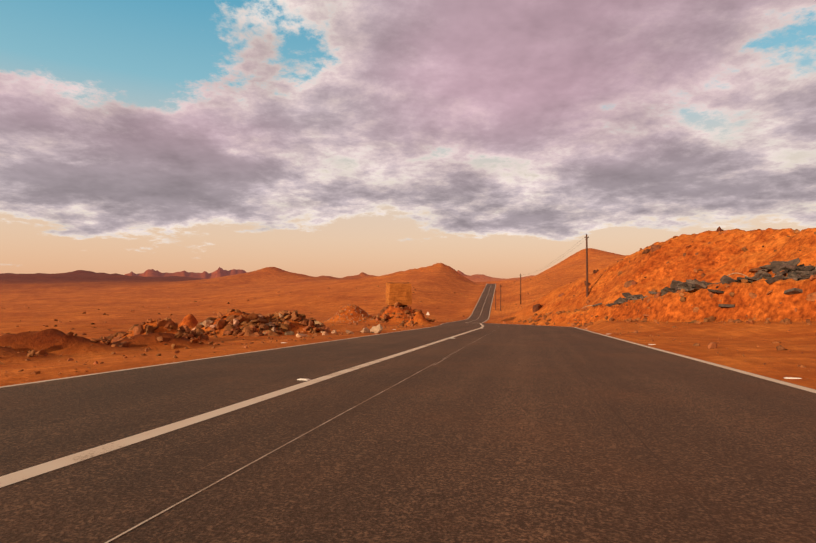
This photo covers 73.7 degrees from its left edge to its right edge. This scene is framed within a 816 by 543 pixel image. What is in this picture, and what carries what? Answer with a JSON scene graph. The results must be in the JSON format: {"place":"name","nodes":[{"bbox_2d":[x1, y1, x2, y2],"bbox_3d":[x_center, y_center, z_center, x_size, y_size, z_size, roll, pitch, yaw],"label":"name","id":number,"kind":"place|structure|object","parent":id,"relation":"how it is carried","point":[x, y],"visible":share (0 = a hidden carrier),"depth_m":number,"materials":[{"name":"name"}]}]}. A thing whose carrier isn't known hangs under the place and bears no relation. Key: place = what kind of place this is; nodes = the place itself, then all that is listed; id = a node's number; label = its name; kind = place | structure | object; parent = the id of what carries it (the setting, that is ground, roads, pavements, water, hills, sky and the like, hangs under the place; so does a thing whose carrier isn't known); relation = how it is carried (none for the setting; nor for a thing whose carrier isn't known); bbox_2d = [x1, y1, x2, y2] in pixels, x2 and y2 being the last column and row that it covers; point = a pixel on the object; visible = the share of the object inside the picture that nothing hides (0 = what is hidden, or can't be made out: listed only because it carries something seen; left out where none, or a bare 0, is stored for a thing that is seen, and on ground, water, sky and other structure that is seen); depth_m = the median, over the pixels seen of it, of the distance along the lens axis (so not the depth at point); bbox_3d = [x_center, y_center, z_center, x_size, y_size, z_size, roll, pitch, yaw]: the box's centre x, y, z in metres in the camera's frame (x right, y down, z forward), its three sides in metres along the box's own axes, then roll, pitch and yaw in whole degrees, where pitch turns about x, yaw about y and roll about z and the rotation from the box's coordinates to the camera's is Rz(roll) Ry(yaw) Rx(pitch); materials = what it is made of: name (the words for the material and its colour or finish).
{"place":"outdoors","nodes":[
{"label":"outdoors","id":0,"kind":"place"},
{"bbox_2d":[0,284,815,542],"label":"asphalt road","id":1,"kind":"structure","parent":0,"point":[508,433],"depth_m":6.90,"materials":[{"name":"grey asphalt"}]},
{"bbox_2d":[0,323,483,487],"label":"line","id":2,"kind":"object","parent":1,"relation":"on","point":[17,476],"visible":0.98,"depth_m":7.50,"materials":[{"name":"paint"}]},
{"bbox_2d":[0,284,486,387],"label":"line","id":3,"kind":"object","parent":1,"relation":"on","point":[179,362],"visible":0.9,"depth_m":16.66,"materials":[{"name":"paint"}]},
{"bbox_2d":[105,325,498,542],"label":"pavement seam","id":4,"kind":"object","parent":1,"relation":"on","point":[244,466],"visible":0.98,"depth_m":5.59,"materials":[{"name":"paint"}]},
{"bbox_2d":[282,329,801,380],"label":"road studs","id":5,"kind":"object","parent":1,"relation":"on","point":[648,344],"visible":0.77,"depth_m":15.29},
{"bbox_2d":[495,323,815,392],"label":"road edge line","id":6,"kind":"structure","parent":1,"relation":"on","point":[774,380],"depth_m":17.50,"materials":[{"name":"paint"}]},
{"bbox_2d":[0,228,815,388],"bbox_3d":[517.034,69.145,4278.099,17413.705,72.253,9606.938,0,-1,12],"label":"desert ground","id":7,"kind":"structure","parent":0,"point":[67,297],"depth_m":79.51,"materials":[{"name":"orange sand"}]},
{"bbox_2d":[0,302,434,360],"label":"rubble heaps","id":8,"kind":"object","parent":7,"relation":"on","point":[249,328],"visible":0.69,"depth_m":44.82,"materials":[{"name":"stone"}]},
{"bbox_2d":[192,313,382,336],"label":"rocks","id":9,"kind":"object","parent":7,"relation":"on","point":[373,329],"visible":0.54,"depth_m":45.12,"materials":[{"name":"beige stone"}]},
{"bbox_2d":[323,305,373,322],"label":"gravel heap","id":10,"kind":"object","parent":7,"relation":"on","point":[350,314],"visible":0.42,"depth_m":98.03,"materials":[{"name":"brown gravel"}]},
{"bbox_2d":[385,282,411,305],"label":"stone block","id":11,"kind":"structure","parent":7,"relation":"on","point":[401,293],"depth_m":94.46,"materials":[{"name":"orange stone"}]},
{"bbox_2d":[4,246,801,350],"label":"field stones","id":12,"kind":"object","parent":7,"relation":"on","point":[712,345],"visible":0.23,"depth_m":56.89,"materials":[{"name":"brown stone"}]},
{"bbox_2d":[0,298,808,378],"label":"loose stones","id":13,"kind":"object","parent":7,"relation":"on","point":[142,354],"visible":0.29,"depth_m":26.55,"materials":[{"name":"brown stone"}]},
{"bbox_2d":[520,274,521,303],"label":"utility pole","id":14,"kind":"object","parent":7,"relation":"on","point":[520,288],"visible":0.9,"depth_m":206.00,"materials":[{"name":"brown wood"}]},
{"bbox_2d":[584,234,589,296],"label":"utility pole","id":15,"kind":"object","parent":7,"relation":"on","point":[587,287],"visible":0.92,"depth_m":92.84,"materials":[{"name":"brown wood"}]},
{"bbox_2d":[532,226,760,311],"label":"rocks","id":16,"kind":"object","parent":7,"relation":"on","point":[537,307],"visible":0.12,"depth_m":84.12,"materials":[{"name":"orange stone"}]},
{"bbox_2d":[502,229,815,327],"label":"bank stones","id":17,"kind":"object","parent":7,"relation":"on","point":[811,296],"visible":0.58,"depth_m":59.57,"materials":[{"name":"orange stone"}]},
{"bbox_2d":[592,258,815,306],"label":"dumped asphalt slabs","id":18,"kind":"structure","parent":7,"relation":"on","point":[804,271],"depth_m":51.77,"materials":[{"name":"grey asphalt"}]},
{"bbox_2d":[608,262,800,303],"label":"rocks","id":19,"kind":"object","parent":7,"relation":"on","point":[766,275],"visible":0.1,"depth_m":52.66,"materials":[{"name":"stone"}]},
{"bbox_2d":[0,0,815,278],"label":"sky","id":20,"kind":"structure","parent":0,"point":[315,138],"materials":[{"name":"grey"}]}
]}

